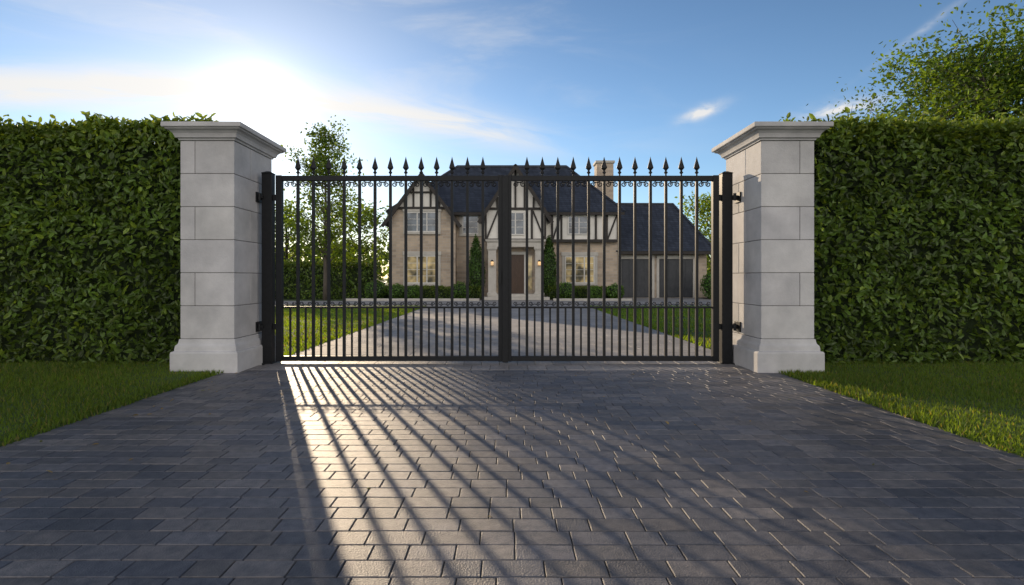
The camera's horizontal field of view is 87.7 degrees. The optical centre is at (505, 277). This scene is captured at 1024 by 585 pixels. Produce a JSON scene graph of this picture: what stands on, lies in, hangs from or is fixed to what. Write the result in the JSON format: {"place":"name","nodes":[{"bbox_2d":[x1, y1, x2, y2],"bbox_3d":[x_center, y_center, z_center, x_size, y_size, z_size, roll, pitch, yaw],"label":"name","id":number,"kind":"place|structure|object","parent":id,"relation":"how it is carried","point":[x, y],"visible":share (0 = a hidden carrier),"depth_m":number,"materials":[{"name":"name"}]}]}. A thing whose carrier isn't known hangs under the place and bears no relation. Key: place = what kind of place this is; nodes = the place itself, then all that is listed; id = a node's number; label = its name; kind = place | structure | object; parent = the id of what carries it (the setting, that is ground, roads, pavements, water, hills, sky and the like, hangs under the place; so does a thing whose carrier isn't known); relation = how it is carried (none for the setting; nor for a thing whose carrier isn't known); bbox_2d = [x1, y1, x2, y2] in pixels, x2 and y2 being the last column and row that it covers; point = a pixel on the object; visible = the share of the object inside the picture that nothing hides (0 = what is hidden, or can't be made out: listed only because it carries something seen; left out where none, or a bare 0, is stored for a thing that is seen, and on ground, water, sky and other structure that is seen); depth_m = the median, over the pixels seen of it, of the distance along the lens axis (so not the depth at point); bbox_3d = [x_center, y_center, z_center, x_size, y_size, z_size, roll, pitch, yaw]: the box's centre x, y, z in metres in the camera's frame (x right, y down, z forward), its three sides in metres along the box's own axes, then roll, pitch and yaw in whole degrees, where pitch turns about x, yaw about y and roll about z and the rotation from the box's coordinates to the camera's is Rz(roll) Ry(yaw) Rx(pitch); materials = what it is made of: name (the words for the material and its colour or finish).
{"place":"outdoors","nodes":[
{"label":"outdoors","id":0,"kind":"place"},
{"bbox_2d":[0,359,223,446],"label":"lawn","id":1,"kind":"structure","parent":0,"point":[37,398],"depth_m":5.66,"materials":[{"name":"green plant"}]},
{"bbox_2d":[160,121,285,373],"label":"stone gate pillar","id":2,"kind":"structure","parent":1,"relation":"on","point":[237,355],"depth_m":6.78,"materials":[{"name":"stone"}]},
{"bbox_2d":[181,141,261,338],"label":"mortar joints","id":3,"kind":"object","parent":2,"relation":"in","point":[236,207],"visible":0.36,"depth_m":6.98,"materials":[{"name":"grey concrete"}]},
{"bbox_2d":[181,141,271,338],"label":"ashlar blocks","id":4,"kind":"structure","parent":2,"relation":"on","point":[220,263],"depth_m":6.83,"materials":[{"name":"stone"}]},
{"bbox_2d":[284,305,423,355],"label":"lawn","id":5,"kind":"structure","parent":0,"point":[324,324],"depth_m":14.16,"materials":[{"name":"green plant"}]},
{"bbox_2d":[284,301,710,355],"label":"driveway","id":6,"kind":"structure","parent":0,"point":[494,331],"depth_m":11.33,"materials":[{"name":"grey stone"}]},
{"bbox_2d":[67,278,952,364],"bbox_3d":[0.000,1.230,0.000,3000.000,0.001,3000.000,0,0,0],"label":"ground","id":7,"kind":"structure","parent":0,"point":[384,279],"depth_m":30.55,"materials":[{"name":"green plant"}]},
{"bbox_2d":[0,111,217,363],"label":"laurel hedge","id":8,"kind":"object","parent":7,"relation":"on","point":[90,238],"visible":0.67,"depth_m":7.43,"materials":[{"name":"green plant"}]},
{"bbox_2d":[284,188,347,260],"bbox_3d":[-14.417,-2.109,35.588,9.338,7.602,7.281,0,0,37],"label":"deciduous tree","id":9,"kind":"object","parent":7,"relation":"on","point":[287,239],"visible":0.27,"depth_m":35.52,"materials":[{"name":"green plant"}]},
{"bbox_2d":[280,115,367,299],"bbox_3d":[-9.838,-3.886,29.503,4.981,10.273,4.863,0,0,0],"label":"young maple tree","id":10,"kind":"object","parent":7,"relation":"on","point":[320,158],"visible":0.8,"depth_m":29.09,"materials":[{"name":"green plant"}]},
{"bbox_2d":[284,259,382,299],"bbox_3d":[-14.709,0.115,31.077,15.053,2.502,1.626,0,0,0],"label":"garden hedge","id":11,"kind":"object","parent":7,"relation":"on","point":[336,280],"visible":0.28,"depth_m":30.73,"materials":[{"name":"green plant"}]},
{"bbox_2d":[304,198,388,280],"bbox_3d":[-10.788,-2.309,37.749,5.909,7.120,6.799,0,0,21],"label":"deciduous tree","id":12,"kind":"object","parent":7,"relation":"on","point":[365,218],"visible":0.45,"depth_m":37.58,"materials":[{"name":"green plant"}]},
{"bbox_2d":[346,298,631,300],"bbox_3d":[-0.925,1.150,28.150,15.150,0.140,0.100,0,0,0],"label":"kerb edging","id":13,"kind":"object","parent":7,"relation":"on","point":[477,299],"visible":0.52,"depth_m":28.10,"materials":[{"name":"stone"}]},
{"bbox_2d":[284,237,710,284],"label":"distant treeline","id":14,"kind":"object","parent":7,"relation":"on","point":[386,260],"visible":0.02,"depth_m":92.88,"materials":[{"name":"green plant"}]},
{"bbox_2d":[392,164,706,297],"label":"stone walls","id":15,"kind":"structure","parent":7,"relation":"on","point":[444,242],"depth_m":31.21,"materials":[{"name":"beige stone"}]},
{"bbox_2d":[408,256,592,289],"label":"lit windows","id":16,"kind":"structure","parent":15,"relation":"attached to","point":[412,264],"depth_m":31.19,"materials":[{"name":"yellow glass"}]},
{"bbox_2d":[407,212,594,293],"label":"window frames","id":17,"kind":"structure","parent":15,"relation":"attached to","point":[513,253],"depth_m":31.16,"materials":[{"name":"paint"}]},
{"bbox_2d":[408,213,586,233],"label":"windows","id":18,"kind":"structure","parent":17,"relation":"attached to","point":[412,221],"depth_m":31.19,"materials":[{"name":"grey glass"}]},
{"bbox_2d":[400,171,616,238],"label":"plaster panels","id":19,"kind":"object","parent":15,"relation":"on","point":[491,214],"visible":0.21,"depth_m":31.17,"materials":[{"name":"white paint"}]},
{"bbox_2d":[512,255,523,293],"bbox_3d":[0.550,-0.225,30.872,1.000,2.250,0.095,0,0,0],"label":"front door","id":20,"kind":"structure","parent":15,"relation":"attached to","point":[517,274],"depth_m":30.84,"materials":[{"name":"brown wood"}]},
{"bbox_2d":[380,166,710,253],"bbox_3d":[2.657,-3.932,31.146,19.827,5.025,1.346,0,0,-2],"label":"timber framing","id":21,"kind":"object","parent":15,"relation":"attached to","point":[514,169],"visible":0.73,"depth_m":30.84,"materials":[{"name":"black wood"}]},
{"bbox_2d":[385,164,710,251],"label":"slate roof","id":22,"kind":"structure","parent":15,"relation":"on","point":[565,199],"depth_m":33.34,"materials":[{"name":"stone"}]},
{"bbox_2d":[403,160,694,299],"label":"stone trim","id":23,"kind":"structure","parent":15,"relation":"attached to","point":[492,248],"depth_m":31.11,"materials":[{"name":"beige stone"}]},
{"bbox_2d":[621,259,692,296],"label":"garage doors","id":24,"kind":"structure","parent":15,"relation":"attached to","point":[643,277],"depth_m":32.36,"materials":[{"name":"paint"}]},
{"bbox_2d":[674,191,710,275],"bbox_3d":[15.536,-2.811,40.178,7.297,8.124,7.878,0,0,24],"label":"deciduous tree","id":25,"kind":"object","parent":7,"relation":"on","point":[705,202],"visible":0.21,"depth_m":39.83,"materials":[{"name":"green plant"}]},
{"bbox_2d":[711,121,833,373],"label":"stone gate pillar","id":26,"kind":"structure","parent":7,"relation":"on","point":[757,355],"depth_m":6.78,"materials":[{"name":"stone"}]},
{"bbox_2d":[726,141,812,338],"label":"mortar joints","id":27,"kind":"object","parent":26,"relation":"attached to","point":[759,207],"visible":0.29,"depth_m":6.84,"materials":[{"name":"grey concrete"}]},
{"bbox_2d":[726,141,813,338],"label":"ashlar blocks","id":28,"kind":"structure","parent":26,"relation":"on","point":[774,261],"depth_m":6.83,"materials":[{"name":"stone"}]},
{"bbox_2d":[779,107,1023,363],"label":"laurel hedge","id":29,"kind":"object","parent":7,"relation":"on","point":[919,240],"visible":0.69,"depth_m":7.45,"materials":[{"name":"green plant"}]},
{"bbox_3d":[2.750,1.195,30.100,22.500,0.050,3.800,0,0,0],"label":"garden bed","id":30,"kind":"object","parent":7,"relation":"on","visible":0},
{"bbox_2d":[364,280,385,297],"bbox_3d":[-7.214,0.654,29.316,1.244,1.182,1.266,0,0,0],"label":"boxwood shrub","id":31,"kind":"object","parent":30,"relation":"on","point":[369,288],"visible":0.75,"depth_m":29.02,"materials":[{"name":"green plant"}]},
{"bbox_2d":[387,283,403,297],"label":"boxwood shrub","id":32,"kind":"object","parent":30,"relation":"on","point":[397,290],"visible":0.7,"depth_m":29.00,"materials":[{"name":"green plant"}]},
{"bbox_2d":[407,284,419,297],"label":"boxwood shrub","id":33,"kind":"object","parent":30,"relation":"on","point":[413,291],"visible":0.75,"depth_m":29.03,"materials":[{"name":"green plant"}]},
{"bbox_2d":[377,284,481,299],"bbox_3d":[-4.487,0.801,30.240,6.407,0.952,0.934,0,0,0],"label":"boxwood hedge","id":34,"kind":"object","parent":30,"relation":"on","point":[443,291],"visible":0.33,"depth_m":30.01,"materials":[{"name":"green plant"}]},
{"bbox_2d":[449,281,470,297],"bbox_3d":[-2.472,0.692,29.297,1.171,1.100,1.138,0,0,-41],"label":"boxwood shrub","id":35,"kind":"object","parent":30,"relation":"on","point":[459,290],"visible":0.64,"depth_m":28.97,"materials":[{"name":"green plant"}]},
{"bbox_2d":[469,233,485,293],"bbox_3d":[-1.701,-0.634,30.299,1.206,3.814,1.115,0,0,0],"label":"cypress tree","id":36,"kind":"object","parent":30,"relation":"on","point":[475,267],"visible":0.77,"depth_m":30.01,"materials":[{"name":"green plant"}]},
{"bbox_2d":[544,235,555,296],"bbox_3d":[2.472,-0.617,30.308,1.166,3.710,1.197,0,0,0],"label":"cypress tree","id":37,"kind":"object","parent":30,"relation":"on","point":[549,268],"visible":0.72,"depth_m":30.01,"materials":[{"name":"green plant"}]},
{"bbox_2d":[559,281,575,297],"bbox_3d":[3.292,0.705,29.305,1.145,1.140,1.135,0,0,36],"label":"boxwood shrub","id":38,"kind":"object","parent":30,"relation":"on","point":[565,289],"visible":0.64,"depth_m":28.97,"materials":[{"name":"green plant"}]},
{"bbox_2d":[548,285,622,298],"bbox_3d":[4.509,0.815,30.250,4.408,0.892,0.903,0,0,0],"label":"boxwood hedge","id":39,"kind":"object","parent":30,"relation":"on","point":[581,292],"visible":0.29,"depth_m":29.99,"materials":[{"name":"green plant"}]},
{"bbox_2d":[590,286,602,297],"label":"boxwood shrub","id":40,"kind":"object","parent":30,"relation":"on","point":[596,291],"visible":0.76,"depth_m":29.04,"materials":[{"name":"green plant"}]},
{"bbox_2d":[606,283,624,297],"bbox_3d":[6.003,0.752,29.295,1.094,1.017,1.004,0,0,30],"label":"boxwood shrub","id":41,"kind":"object","parent":30,"relation":"on","point":[612,291],"visible":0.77,"depth_m":29.04,"materials":[{"name":"green plant"}]},
{"bbox_2d":[700,271,710,298],"bbox_3d":[11.826,0.394,30.204,1.588,1.734,1.401,0,0,0],"label":"flowering shrub","id":42,"kind":"object","parent":30,"relation":"on","point":[706,284],"visible":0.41,"depth_m":30.03,"materials":[{"name":"green plant"}]},
{"bbox_2d":[0,361,1023,584],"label":"paved driveway","id":43,"kind":"structure","parent":0,"point":[560,473],"depth_m":3.08,"materials":[{"name":"grey stone"}]},
{"bbox_2d":[256,171,275,364],"bbox_3d":[-3.365,-0.140,7.494,0.230,2.720,0.191,0,0,0],"label":"gate post","id":44,"kind":"object","parent":43,"relation":"on","point":[264,198],"visible":0.96,"depth_m":7.44,"materials":[{"name":"black metal"}]},
{"bbox_2d":[273,156,720,362],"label":"wrought iron gate","id":45,"kind":"structure","parent":44,"relation":"attached to","point":[504,306],"depth_m":7.48,"materials":[{"name":"black metal"}]},
{"bbox_2d":[718,171,740,364],"bbox_3d":[3.136,-0.140,7.494,0.268,2.720,0.191,0,0,0],"label":"gate post","id":46,"kind":"object","parent":43,"relation":"on","point":[728,198],"visible":0.95,"depth_m":7.44,"materials":[{"name":"black metal"}]},
{"bbox_2d":[0,0,1023,277],"label":"sky","id":47,"kind":"structure","parent":0,"point":[499,82],"materials":[{"name":"blue"}]},
{"bbox_2d":[480,298,710,300],"bbox_3d":[5.050,1.210,30.250,12.880,0.020,4.300,0,0,0],"label":"entrance apron","id":48,"kind":"object","parent":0,"point":[669,299],"visible":0.57,"depth_m":29.80,"materials":[{"name":"grey stone"}]},
{"bbox_2d":[590,305,710,348],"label":"lawn","id":49,"kind":"structure","parent":0,"point":[677,322],"depth_m":14.89,"materials":[{"name":"green plant"}]},
{"bbox_2d":[803,0,1023,143],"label":"deciduous tree","id":50,"kind":"object","parent":49,"relation":"on","point":[986,90],"visible":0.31,"depth_m":14.60,"materials":[{"name":"green plant"}]},
{"bbox_2d":[779,358,1023,456],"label":"lawn","id":51,"kind":"structure","parent":0,"point":[978,401],"depth_m":5.50,"materials":[{"name":"green plant"}]}
]}

